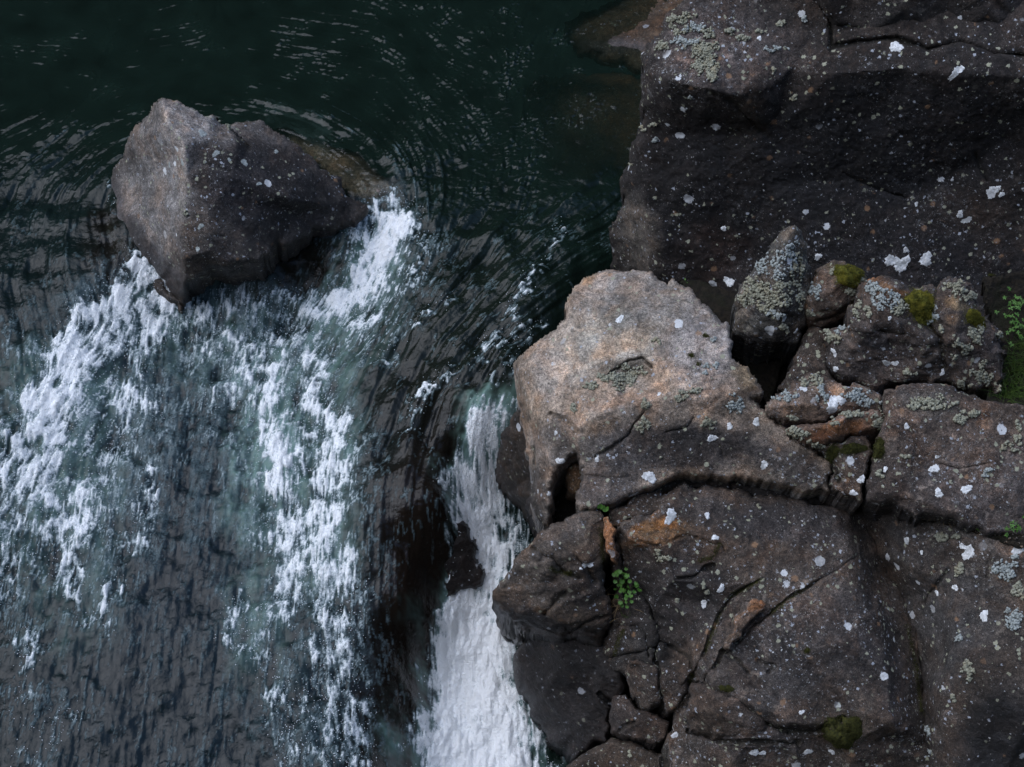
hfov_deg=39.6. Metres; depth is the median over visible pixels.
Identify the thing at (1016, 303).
herb clump
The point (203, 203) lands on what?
river boulder
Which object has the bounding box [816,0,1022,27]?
capping block
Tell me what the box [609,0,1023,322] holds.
cliff boulder
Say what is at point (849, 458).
jointed block
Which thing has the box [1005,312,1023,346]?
herb clump
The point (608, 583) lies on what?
cleft floor
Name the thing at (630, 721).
wedge block
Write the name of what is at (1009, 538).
gravel
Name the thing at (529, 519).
recess rock
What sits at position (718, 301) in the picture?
gully floor
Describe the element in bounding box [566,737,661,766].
foot rock
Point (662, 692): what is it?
stepped block
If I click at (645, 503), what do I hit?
cleft stone
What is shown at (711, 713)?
rounded block
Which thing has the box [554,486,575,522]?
dark backing rock
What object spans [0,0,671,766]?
river water
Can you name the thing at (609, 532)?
orange splinter
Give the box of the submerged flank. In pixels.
[102,215,185,319]
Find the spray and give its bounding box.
[0,188,566,766]
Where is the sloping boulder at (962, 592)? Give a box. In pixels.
[858,504,1023,766]
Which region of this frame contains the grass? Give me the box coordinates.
[980,331,1023,402]
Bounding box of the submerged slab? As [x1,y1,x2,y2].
[288,134,404,213]
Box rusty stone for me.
[785,409,884,455]
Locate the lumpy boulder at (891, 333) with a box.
[819,275,1007,399]
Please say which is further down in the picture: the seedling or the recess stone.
the seedling
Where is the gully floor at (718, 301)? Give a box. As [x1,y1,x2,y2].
[679,279,782,406]
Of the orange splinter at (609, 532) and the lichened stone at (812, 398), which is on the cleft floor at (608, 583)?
the lichened stone at (812, 398)
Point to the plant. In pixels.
(617, 573)
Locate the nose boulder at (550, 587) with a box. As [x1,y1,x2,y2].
[492,509,611,646]
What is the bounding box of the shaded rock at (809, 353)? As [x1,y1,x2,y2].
[777,326,837,393]
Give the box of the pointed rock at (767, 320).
[730,224,810,365]
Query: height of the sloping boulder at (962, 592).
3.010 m
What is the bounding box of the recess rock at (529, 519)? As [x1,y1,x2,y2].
[524,496,554,537]
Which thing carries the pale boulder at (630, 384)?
on the ground
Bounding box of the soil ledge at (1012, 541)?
[922,520,1023,548]
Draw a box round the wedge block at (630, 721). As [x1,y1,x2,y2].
[608,694,669,751]
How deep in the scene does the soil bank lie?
9.04 m
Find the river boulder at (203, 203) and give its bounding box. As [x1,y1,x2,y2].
[108,98,368,310]
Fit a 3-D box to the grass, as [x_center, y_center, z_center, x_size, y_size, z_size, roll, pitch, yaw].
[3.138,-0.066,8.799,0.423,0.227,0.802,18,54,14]
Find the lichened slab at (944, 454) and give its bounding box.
[862,383,1023,537]
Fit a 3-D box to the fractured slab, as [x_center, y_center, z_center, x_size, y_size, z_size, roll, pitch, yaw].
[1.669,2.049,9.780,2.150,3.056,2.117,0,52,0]
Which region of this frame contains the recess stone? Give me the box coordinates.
[564,463,580,501]
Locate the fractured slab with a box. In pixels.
[603,482,928,766]
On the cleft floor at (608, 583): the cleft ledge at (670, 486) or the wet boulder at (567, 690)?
the cleft ledge at (670, 486)
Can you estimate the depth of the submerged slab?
11.48 m
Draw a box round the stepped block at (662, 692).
[625,660,688,720]
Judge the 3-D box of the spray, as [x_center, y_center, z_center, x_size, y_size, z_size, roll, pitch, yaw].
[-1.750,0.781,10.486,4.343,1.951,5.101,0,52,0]
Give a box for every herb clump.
[976,516,1023,536]
[994,287,1023,321]
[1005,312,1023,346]
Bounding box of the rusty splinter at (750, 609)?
[723,598,765,651]
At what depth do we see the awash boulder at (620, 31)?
12.64 m
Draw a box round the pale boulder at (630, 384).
[513,269,831,532]
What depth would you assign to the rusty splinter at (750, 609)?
8.66 m
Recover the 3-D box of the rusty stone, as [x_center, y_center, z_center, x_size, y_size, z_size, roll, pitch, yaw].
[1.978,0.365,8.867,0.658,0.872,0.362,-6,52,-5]
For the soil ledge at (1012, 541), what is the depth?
8.44 m
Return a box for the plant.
[606,567,643,621]
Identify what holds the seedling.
on the pale boulder at (630, 384)
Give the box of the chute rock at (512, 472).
[495,407,530,521]
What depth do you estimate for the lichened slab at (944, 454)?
8.42 m
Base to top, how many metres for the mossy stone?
1.222 m
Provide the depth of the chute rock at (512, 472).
9.99 m
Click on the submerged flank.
(119, 254)
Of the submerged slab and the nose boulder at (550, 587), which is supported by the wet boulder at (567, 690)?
the nose boulder at (550, 587)
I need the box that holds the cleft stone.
[607,488,661,529]
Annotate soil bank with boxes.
[980,271,1023,404]
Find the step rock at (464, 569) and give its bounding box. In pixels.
[444,521,485,596]
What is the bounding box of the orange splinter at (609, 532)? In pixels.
[603,517,619,565]
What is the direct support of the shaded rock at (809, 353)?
on the cleft floor at (608, 583)
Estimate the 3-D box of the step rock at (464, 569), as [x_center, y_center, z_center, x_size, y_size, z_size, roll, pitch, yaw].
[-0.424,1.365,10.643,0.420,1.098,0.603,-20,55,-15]
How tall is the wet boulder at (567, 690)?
2.433 m
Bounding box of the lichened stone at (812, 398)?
[765,371,882,427]
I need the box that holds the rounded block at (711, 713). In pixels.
[684,682,767,741]
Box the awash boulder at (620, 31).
[576,0,682,74]
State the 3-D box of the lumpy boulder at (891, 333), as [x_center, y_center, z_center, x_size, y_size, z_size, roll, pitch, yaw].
[2.538,-0.130,9.245,1.248,1.759,0.906,0,52,0]
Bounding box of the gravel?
[975,530,1023,547]
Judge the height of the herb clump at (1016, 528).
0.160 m
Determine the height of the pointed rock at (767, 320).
1.724 m
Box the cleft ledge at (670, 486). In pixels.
[660,479,862,511]
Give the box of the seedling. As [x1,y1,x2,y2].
[597,504,608,511]
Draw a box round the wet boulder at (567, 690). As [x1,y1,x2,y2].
[513,639,626,763]
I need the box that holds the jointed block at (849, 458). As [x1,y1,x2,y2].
[816,435,873,515]
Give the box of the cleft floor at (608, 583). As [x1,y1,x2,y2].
[604,366,872,600]
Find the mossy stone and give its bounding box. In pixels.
[801,260,866,337]

